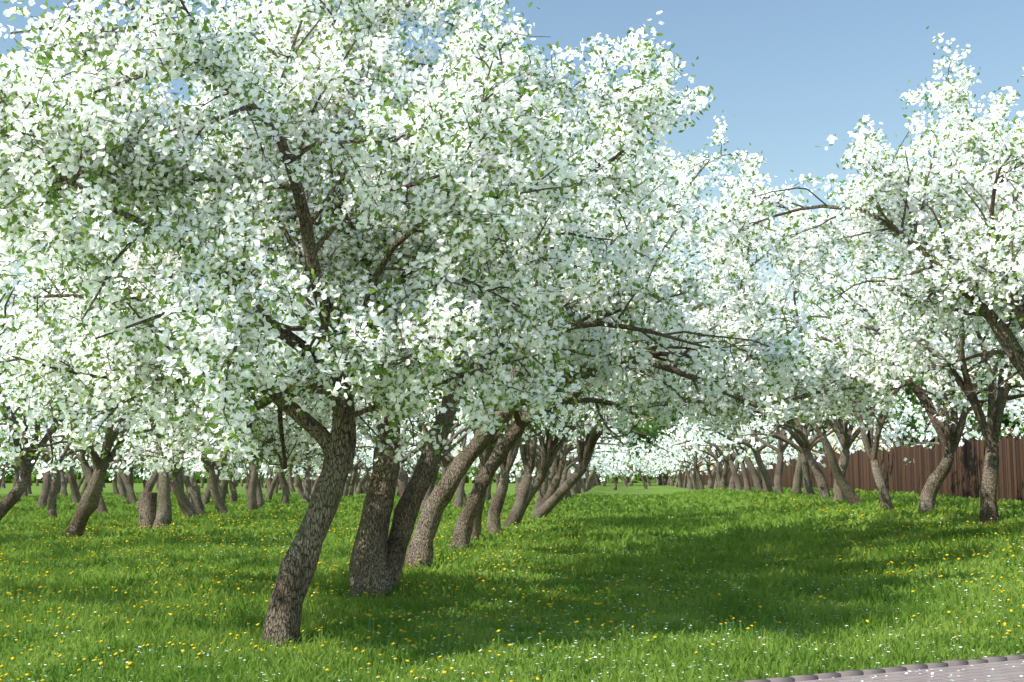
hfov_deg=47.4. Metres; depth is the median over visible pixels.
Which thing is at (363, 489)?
apple tree
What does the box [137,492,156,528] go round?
stump
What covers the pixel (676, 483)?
apple tree
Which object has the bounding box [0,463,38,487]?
apple tree
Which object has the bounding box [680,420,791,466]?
apple tree
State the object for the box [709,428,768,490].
apple tree
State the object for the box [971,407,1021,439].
apple tree
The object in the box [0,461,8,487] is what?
apple tree
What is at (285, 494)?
apple tree
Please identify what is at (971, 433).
apple tree
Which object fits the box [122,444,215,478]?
apple tree
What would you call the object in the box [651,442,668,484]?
apple tree
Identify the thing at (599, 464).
apple tree
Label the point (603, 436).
apple tree
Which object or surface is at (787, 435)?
apple tree
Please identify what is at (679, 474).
apple tree
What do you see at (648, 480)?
apple tree
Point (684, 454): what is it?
apple tree
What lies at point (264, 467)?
apple tree
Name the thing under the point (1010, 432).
apple tree
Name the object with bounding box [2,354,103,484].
green tree wood
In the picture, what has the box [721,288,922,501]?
apple tree wood
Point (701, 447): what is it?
apple tree
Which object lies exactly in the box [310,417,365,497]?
apple tree
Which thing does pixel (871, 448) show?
apple tree wood
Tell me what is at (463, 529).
apple tree wood
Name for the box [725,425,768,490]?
apple tree
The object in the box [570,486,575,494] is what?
apple tree
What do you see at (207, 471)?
apple tree
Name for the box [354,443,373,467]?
apple tree
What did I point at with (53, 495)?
apple tree wood
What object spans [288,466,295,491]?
apple tree
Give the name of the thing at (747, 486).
apple tree
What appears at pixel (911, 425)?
tree wood
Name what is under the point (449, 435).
apple tree
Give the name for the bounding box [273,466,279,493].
apple tree
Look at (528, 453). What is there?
apple tree wood
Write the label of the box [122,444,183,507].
apple tree
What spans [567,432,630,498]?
apple tree
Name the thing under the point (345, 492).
apple tree
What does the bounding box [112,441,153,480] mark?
apple tree
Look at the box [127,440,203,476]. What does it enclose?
apple tree
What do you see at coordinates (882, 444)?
apple tree
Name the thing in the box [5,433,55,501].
apple tree
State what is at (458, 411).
tree wood
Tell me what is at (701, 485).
apple tree
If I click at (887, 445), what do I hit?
apple tree
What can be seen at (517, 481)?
apple tree
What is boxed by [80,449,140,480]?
apple tree
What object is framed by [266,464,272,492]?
apple tree
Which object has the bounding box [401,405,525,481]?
apple tree
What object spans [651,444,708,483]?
apple tree
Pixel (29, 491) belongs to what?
apple tree
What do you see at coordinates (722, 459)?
apple tree
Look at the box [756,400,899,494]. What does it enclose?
apple tree
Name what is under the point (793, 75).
sky
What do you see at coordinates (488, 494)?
apple tree
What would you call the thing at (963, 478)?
wooden fence
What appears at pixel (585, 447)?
apple tree wood
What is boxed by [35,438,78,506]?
apple tree
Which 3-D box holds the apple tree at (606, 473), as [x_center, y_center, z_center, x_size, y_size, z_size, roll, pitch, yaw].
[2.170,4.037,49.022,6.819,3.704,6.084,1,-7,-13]
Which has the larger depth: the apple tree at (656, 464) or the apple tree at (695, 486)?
the apple tree at (656, 464)
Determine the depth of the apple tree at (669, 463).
130.20 m
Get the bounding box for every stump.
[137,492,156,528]
[187,485,204,515]
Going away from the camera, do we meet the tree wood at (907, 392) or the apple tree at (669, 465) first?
the apple tree at (669, 465)
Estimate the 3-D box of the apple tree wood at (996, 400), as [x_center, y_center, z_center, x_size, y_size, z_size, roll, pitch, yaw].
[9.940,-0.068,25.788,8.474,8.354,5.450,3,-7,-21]
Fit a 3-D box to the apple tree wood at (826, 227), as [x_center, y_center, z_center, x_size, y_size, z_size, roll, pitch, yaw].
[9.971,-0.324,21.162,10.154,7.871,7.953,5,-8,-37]
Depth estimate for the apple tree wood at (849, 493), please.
36.22 m
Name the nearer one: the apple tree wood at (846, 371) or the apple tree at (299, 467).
the apple tree wood at (846, 371)
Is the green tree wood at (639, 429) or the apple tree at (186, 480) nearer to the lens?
the apple tree at (186, 480)
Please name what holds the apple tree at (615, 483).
on the ground at (637, 488)
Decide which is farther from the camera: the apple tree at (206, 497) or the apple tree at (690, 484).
the apple tree at (690, 484)
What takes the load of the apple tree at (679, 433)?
on the ground at (637, 488)
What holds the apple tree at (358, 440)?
on the ground at (637, 488)
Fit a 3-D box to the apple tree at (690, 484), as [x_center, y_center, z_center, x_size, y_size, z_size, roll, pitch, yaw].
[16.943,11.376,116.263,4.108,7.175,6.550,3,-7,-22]
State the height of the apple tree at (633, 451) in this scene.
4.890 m
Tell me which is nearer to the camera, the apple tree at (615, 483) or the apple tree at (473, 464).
the apple tree at (473, 464)
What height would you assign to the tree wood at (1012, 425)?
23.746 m
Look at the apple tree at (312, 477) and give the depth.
72.03 m
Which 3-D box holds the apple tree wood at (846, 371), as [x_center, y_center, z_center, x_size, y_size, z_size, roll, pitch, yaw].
[0.821,-0.035,19.836,12.210,8.029,7.700,4,-8,-30]
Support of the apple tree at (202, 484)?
on the ground at (637, 488)
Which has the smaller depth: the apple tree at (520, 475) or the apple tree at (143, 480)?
the apple tree at (520, 475)
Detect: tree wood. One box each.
[0,0,677,646]
[0,0,715,597]
[0,224,150,520]
[0,237,118,446]
[0,258,186,536]
[0,343,12,442]
[0,375,122,519]
[0,392,105,472]
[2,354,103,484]
[38,328,261,528]
[114,391,207,518]
[118,371,320,514]
[233,9,828,589]
[256,129,916,568]
[352,382,401,421]
[360,110,857,550]
[360,227,693,539]
[401,379,441,441]
[420,257,577,534]
[423,366,611,526]
[437,399,478,464]
[521,371,666,519]
[530,343,688,517]
[534,391,614,508]
[598,433,603,484]
[602,415,662,485]
[635,420,685,484]
[641,377,699,436]
[667,384,731,470]
[676,209,912,504]
[686,26,1023,391]
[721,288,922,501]
[749,418,831,450]
[750,146,1023,522]
[760,230,1023,513]
[783,245,1023,510]
[787,139,1023,397]
[843,384,924,450]
[897,376,935,439]
[899,394,942,446]
[956,386,1018,436]
[969,377,1023,442]
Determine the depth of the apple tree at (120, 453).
55.01 m
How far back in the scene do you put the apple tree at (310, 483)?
82.55 m
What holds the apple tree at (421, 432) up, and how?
on the ground at (637, 488)
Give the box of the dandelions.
[0,495,1023,681]
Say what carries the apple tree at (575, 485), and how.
on the ground at (637, 488)
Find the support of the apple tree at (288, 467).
on the ground at (637, 488)
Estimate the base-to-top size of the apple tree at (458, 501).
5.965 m
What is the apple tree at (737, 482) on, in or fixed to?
on the ground at (637, 488)
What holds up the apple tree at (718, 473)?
on the ground at (637, 488)
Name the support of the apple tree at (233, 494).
on the ground at (637, 488)
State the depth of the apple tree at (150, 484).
49.85 m
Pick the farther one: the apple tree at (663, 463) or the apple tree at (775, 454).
the apple tree at (663, 463)
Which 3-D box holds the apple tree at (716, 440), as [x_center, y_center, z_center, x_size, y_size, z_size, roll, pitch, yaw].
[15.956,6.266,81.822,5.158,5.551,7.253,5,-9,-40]
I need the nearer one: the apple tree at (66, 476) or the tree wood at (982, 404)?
the apple tree at (66, 476)
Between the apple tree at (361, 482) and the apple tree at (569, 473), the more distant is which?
the apple tree at (361, 482)
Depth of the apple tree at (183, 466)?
79.71 m
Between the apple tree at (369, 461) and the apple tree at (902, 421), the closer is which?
the apple tree at (369, 461)
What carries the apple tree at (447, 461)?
on the ground at (637, 488)
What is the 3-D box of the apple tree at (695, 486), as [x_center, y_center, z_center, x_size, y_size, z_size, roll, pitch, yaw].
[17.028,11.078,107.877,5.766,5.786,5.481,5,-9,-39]
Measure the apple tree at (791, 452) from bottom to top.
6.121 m
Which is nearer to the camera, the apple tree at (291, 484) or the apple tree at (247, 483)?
the apple tree at (247, 483)
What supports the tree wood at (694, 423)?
on the ground at (637, 488)
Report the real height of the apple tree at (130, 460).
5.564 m
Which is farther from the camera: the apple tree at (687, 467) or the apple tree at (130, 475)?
the apple tree at (687, 467)
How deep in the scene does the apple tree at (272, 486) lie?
70.30 m
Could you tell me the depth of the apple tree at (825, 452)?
97.16 m
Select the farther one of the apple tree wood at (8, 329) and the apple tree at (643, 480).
the apple tree at (643, 480)
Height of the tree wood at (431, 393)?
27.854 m
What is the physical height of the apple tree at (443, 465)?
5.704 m
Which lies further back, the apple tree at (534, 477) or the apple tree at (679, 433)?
the apple tree at (534, 477)
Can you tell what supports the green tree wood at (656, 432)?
on the ground at (637, 488)
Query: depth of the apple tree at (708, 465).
97.05 m
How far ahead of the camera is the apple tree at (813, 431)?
56.46 m
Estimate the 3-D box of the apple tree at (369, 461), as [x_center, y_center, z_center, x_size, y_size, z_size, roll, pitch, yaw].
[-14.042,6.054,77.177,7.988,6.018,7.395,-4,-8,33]
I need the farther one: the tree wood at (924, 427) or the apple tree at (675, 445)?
the tree wood at (924, 427)
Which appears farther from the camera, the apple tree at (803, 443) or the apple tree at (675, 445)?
the apple tree at (675, 445)
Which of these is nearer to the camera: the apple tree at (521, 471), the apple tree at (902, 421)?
the apple tree at (521, 471)
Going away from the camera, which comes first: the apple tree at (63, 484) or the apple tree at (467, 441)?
the apple tree at (467, 441)
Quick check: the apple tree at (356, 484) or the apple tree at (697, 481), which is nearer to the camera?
the apple tree at (356, 484)
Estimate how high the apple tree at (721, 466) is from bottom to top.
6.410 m
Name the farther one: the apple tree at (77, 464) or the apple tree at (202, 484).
the apple tree at (202, 484)
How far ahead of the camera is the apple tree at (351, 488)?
87.30 m
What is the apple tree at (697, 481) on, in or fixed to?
on the ground at (637, 488)
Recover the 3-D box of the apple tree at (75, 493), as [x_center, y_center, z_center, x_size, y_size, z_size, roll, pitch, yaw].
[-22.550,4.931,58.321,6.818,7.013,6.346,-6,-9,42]
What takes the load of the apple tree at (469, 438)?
on the ground at (637, 488)
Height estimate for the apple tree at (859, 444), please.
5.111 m
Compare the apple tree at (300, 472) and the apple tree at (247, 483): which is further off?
the apple tree at (247, 483)
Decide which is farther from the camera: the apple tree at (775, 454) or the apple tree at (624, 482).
the apple tree at (624, 482)
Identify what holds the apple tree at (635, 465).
on the ground at (637, 488)
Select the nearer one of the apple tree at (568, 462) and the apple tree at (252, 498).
the apple tree at (252, 498)
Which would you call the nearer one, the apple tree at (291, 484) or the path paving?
the path paving
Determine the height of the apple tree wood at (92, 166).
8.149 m
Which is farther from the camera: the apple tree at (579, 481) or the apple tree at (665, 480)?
the apple tree at (665, 480)
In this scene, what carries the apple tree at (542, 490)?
on the ground at (637, 488)
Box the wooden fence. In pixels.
[681,434,1023,501]
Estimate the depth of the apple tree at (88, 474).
45.09 m
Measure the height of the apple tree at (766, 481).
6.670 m
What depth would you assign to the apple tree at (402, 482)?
42.71 m
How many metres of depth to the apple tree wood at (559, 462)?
44.90 m
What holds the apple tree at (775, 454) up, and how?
on the ground at (637, 488)
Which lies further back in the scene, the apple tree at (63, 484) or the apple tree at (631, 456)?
the apple tree at (631, 456)
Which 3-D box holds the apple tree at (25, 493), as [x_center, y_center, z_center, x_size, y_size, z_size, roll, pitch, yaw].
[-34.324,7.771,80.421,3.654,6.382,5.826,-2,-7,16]
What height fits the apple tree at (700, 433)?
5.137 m
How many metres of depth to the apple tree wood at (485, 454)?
26.72 m
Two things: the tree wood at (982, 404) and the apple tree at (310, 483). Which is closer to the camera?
the apple tree at (310, 483)
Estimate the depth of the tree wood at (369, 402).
275.64 m
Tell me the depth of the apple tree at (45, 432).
47.47 m
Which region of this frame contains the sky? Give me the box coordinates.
[0,0,1023,471]
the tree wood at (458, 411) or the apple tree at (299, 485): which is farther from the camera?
the tree wood at (458, 411)
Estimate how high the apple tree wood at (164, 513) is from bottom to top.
6.782 m
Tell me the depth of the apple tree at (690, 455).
111.08 m
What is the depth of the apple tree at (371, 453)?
42.94 m
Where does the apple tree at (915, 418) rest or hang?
on the ground at (637, 488)
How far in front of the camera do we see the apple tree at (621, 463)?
103.86 m
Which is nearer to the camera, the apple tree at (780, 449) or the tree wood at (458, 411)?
the apple tree at (780, 449)
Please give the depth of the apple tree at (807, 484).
48.23 m
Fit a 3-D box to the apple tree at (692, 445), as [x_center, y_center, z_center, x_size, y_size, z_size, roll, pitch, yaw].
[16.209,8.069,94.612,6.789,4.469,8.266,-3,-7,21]
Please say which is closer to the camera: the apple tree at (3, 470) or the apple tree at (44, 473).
the apple tree at (44, 473)
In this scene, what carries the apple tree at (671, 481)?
on the ground at (637, 488)
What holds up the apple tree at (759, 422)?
on the ground at (637, 488)
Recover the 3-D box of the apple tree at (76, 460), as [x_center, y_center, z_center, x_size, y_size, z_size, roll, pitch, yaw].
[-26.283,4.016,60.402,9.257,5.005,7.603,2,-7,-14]
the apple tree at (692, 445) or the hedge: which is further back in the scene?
the hedge
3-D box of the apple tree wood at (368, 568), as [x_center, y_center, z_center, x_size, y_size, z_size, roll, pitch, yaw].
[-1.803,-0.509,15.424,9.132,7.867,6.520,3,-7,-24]
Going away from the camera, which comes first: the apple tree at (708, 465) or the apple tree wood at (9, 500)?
the apple tree wood at (9, 500)
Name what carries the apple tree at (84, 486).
on the ground at (637, 488)
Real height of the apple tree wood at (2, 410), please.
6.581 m
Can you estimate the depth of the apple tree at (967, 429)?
62.70 m
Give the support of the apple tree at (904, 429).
on the ground at (637, 488)
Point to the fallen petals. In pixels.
(638, 619)
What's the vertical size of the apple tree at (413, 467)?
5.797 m
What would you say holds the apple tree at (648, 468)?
on the ground at (637, 488)
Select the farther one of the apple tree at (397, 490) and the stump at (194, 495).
the apple tree at (397, 490)
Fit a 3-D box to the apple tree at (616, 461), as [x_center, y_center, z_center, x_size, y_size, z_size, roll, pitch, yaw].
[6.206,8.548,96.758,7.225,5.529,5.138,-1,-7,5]
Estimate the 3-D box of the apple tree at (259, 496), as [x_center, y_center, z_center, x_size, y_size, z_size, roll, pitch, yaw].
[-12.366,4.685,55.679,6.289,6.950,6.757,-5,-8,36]
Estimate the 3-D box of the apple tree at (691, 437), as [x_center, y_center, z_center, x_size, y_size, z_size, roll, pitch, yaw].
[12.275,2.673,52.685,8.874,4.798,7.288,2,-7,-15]
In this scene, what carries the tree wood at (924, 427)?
on the ground at (637, 488)
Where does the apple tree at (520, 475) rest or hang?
on the ground at (637, 488)
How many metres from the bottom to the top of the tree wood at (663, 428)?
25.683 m
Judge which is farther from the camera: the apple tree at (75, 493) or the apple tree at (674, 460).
the apple tree at (674, 460)
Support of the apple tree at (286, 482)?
on the ground at (637, 488)
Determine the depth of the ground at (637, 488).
13.61 m
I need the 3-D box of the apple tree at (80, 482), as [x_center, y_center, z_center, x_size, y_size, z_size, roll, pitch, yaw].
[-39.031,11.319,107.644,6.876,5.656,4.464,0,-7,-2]
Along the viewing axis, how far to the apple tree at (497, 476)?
72.97 m
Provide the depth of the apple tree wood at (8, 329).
18.67 m
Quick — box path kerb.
[728,654,1023,681]
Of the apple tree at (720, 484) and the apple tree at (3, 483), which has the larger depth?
the apple tree at (3, 483)
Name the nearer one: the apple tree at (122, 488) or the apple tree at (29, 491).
the apple tree at (122, 488)
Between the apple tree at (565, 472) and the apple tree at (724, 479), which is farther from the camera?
the apple tree at (724, 479)
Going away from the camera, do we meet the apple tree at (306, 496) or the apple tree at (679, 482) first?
the apple tree at (306, 496)
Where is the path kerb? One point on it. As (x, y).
(856, 672)
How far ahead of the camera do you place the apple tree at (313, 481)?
113.03 m
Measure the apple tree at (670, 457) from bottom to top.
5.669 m
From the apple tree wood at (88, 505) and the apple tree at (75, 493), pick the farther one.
the apple tree at (75, 493)
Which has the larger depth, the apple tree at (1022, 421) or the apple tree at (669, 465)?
the apple tree at (669, 465)
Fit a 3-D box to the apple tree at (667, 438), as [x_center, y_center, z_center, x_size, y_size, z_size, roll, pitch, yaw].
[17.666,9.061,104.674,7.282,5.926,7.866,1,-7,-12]
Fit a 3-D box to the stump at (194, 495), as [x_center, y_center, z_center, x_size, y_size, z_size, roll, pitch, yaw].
[-11.858,6.135,44.006,0.786,1.370,0.736,4,-8,-33]
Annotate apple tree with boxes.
[0,369,40,469]
[0,375,91,464]
[0,375,147,467]
[0,403,125,468]
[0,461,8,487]
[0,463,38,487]
[4,394,108,514]
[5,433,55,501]
[6,458,27,497]
[27,478,31,493]
[31,422,118,469]
[33,426,98,503]
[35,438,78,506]
[38,437,61,499]
[59,449,79,493]
[60,464,67,495]
[63,419,136,503]
[71,446,124,494]
[78,474,84,488]
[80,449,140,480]
[88,460,125,497]
[97,413,188,479]
[102,435,148,502]
[110,456,127,493]
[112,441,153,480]
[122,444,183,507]
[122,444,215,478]
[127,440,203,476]
[136,437,157,509]
[139,467,146,487]
[141,462,247,478]
[173,397,191,491]
[184,426,356,475]
[184,463,198,485]
[200,471,203,487]
[202,448,228,504]
[202,462,240,495]
[215,450,238,501]
[219,454,229,503]
[237,458,301,497]
[243,465,250,493]
[247,421,325,509]
[247,431,299,506]
[262,397,357,478]
[265,461,305,499]
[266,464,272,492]
[273,404,371,466]
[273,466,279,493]
[274,413,371,468]
[274,427,305,503]
[288,422,316,497]
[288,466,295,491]
[291,413,323,476]
[293,449,324,501]
[298,441,373,478]
[305,431,330,494]
[307,398,464,497]
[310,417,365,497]
[310,469,321,479]
[311,467,316,489]
[316,432,371,477]
[329,368,479,464]
[342,424,368,496]
[348,449,371,495]
[353,429,459,471]
[353,453,366,493]
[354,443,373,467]
[354,453,408,492]
[355,445,415,494]
[357,457,414,495]
[359,463,370,486]
[367,408,501,473]
[400,413,477,466]
[401,399,466,502]
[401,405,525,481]
[401,426,467,507]
[401,440,417,471]
[403,396,504,446]
[407,401,522,477]
[410,426,463,477]
[419,393,472,510]
[455,426,521,479]
[467,439,523,481]
[472,429,636,480]
[485,478,492,500]
[495,471,499,488]
[509,427,657,489]
[515,451,630,500]
[515,470,519,491]
[531,469,536,483]
[533,437,618,511]
[537,412,645,481]
[541,426,638,469]
[545,417,624,454]
[559,428,624,459]
[563,440,621,499]
[566,408,631,476]
[567,410,630,456]
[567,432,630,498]
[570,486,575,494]
[574,437,628,493]
[574,450,616,477]
[574,464,577,493]
[575,436,632,492]
[581,457,593,492]
[582,450,621,491]
[586,448,642,490]
[591,417,647,469]
[593,446,628,476]
[599,449,634,475]
[608,433,649,489]
[609,445,644,477]
[614,449,631,486]
[620,442,665,488]
[629,460,657,485]
[631,431,670,474]
[631,447,666,475]
[635,425,682,475]
[639,413,776,470]
[641,443,680,476]
[643,436,700,474]
[646,434,723,467]
[648,433,705,467]
[648,447,711,476]
[649,436,674,486]
[649,464,682,486]
[651,422,699,470]
[651,427,722,474]
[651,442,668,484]
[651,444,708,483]
[652,451,681,487]
[653,442,693,489]
[655,438,706,475]
[655,451,689,488]
[657,418,719,459]
[659,408,763,474]
[661,448,712,487]
[663,431,714,476]
[664,462,683,486]
[667,398,775,456]
[667,427,718,470]
[667,434,732,488]
[668,428,760,490]
[668,429,713,487]
[669,433,745,464]
[669,439,708,489]
[672,434,713,489]
[673,416,785,459]
[674,411,839,453]
[674,442,757,470]
[675,406,754,459]
[676,429,715,488]
[678,440,723,487]
[679,415,763,486]
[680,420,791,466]
[687,429,785,492]
[691,421,795,492]
[700,431,764,489]
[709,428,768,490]
[710,410,891,465]
[713,417,777,469]
[715,429,798,468]
[715,432,751,487]
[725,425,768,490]
[735,416,801,493]
[737,420,843,495]
[751,419,864,467]
[752,431,814,460]
[755,323,970,464]
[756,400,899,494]
[760,397,877,449]
[760,436,822,462]
[766,395,875,498]
[788,435,860,454]
[789,442,879,456]
[835,393,914,448]
[848,384,935,446]
[849,391,974,453]
[851,420,902,453]
[855,417,934,447]
[857,399,910,451]
[879,397,977,448]
[884,402,1017,447]
[893,381,986,439]
[911,401,1007,445]
[961,410,1016,436]
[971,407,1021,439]
[982,389,1023,438]
[1001,380,1023,435]
[1003,388,1023,421]
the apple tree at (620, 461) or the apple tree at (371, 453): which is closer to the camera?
the apple tree at (371, 453)
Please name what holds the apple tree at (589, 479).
on the ground at (637, 488)
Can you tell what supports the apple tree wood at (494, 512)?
on the ground at (637, 488)
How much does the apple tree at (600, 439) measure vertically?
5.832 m
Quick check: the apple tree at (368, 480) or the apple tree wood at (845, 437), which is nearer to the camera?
the apple tree wood at (845, 437)
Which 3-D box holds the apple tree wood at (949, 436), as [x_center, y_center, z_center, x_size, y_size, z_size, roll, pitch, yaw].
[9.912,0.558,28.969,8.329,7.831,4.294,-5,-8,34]
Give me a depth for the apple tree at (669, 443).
136.45 m
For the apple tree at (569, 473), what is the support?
on the ground at (637, 488)
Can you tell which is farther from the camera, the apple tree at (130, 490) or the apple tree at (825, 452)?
the apple tree at (825, 452)
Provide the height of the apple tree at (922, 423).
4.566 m
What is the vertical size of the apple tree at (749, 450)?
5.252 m
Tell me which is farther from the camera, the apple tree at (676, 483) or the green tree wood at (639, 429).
the green tree wood at (639, 429)
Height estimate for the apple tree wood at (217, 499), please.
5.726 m
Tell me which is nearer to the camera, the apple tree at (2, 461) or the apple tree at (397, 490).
the apple tree at (2, 461)
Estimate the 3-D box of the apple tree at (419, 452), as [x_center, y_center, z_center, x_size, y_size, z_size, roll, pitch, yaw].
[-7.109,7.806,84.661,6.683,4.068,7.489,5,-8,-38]
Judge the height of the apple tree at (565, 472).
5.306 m
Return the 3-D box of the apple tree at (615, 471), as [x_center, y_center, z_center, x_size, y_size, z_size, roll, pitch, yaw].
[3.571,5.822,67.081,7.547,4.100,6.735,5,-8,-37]
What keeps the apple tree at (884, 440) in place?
on the ground at (637, 488)
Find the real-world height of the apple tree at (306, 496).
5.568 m
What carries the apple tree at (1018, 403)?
on the ground at (637, 488)
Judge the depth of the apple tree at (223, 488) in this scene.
59.75 m
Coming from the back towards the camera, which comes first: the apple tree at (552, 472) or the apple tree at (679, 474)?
the apple tree at (679, 474)
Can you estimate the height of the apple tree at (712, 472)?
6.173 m
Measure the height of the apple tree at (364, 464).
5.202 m
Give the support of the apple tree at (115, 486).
on the ground at (637, 488)
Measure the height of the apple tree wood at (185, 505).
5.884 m
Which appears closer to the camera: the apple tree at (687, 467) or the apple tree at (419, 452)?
the apple tree at (419, 452)
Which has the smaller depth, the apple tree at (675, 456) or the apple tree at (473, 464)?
the apple tree at (473, 464)
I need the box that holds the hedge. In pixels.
[0,447,816,483]
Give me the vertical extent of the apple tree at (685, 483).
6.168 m
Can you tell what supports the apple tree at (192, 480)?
on the ground at (637, 488)
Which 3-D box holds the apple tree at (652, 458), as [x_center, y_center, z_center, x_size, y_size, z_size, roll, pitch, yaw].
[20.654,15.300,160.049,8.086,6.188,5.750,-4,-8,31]
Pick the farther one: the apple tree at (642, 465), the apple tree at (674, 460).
the apple tree at (642, 465)
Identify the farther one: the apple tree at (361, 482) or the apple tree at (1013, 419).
the apple tree at (361, 482)
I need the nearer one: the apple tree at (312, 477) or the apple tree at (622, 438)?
the apple tree at (622, 438)
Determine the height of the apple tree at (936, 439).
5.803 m
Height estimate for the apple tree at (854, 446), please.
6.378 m
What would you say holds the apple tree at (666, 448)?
on the ground at (637, 488)
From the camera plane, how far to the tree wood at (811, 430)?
254.48 m
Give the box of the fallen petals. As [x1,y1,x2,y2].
[9,506,1023,681]
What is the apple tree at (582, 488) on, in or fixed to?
on the ground at (637, 488)
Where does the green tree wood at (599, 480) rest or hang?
on the ground at (637, 488)
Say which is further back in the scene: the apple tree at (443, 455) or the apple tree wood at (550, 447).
the apple tree at (443, 455)
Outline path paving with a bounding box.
[797,659,1023,681]
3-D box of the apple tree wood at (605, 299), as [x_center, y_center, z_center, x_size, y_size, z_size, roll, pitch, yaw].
[-0.144,-0.974,15.810,8.561,8.806,6.430,6,-9,-43]
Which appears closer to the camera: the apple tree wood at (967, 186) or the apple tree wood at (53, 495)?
the apple tree wood at (967, 186)
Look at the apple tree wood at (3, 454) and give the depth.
34.24 m
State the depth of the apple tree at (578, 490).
95.35 m
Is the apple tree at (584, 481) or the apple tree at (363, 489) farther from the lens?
the apple tree at (584, 481)
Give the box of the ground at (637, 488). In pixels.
[0,478,1023,681]
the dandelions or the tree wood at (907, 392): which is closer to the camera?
the dandelions
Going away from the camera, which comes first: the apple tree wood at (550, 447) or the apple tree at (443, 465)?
the apple tree wood at (550, 447)

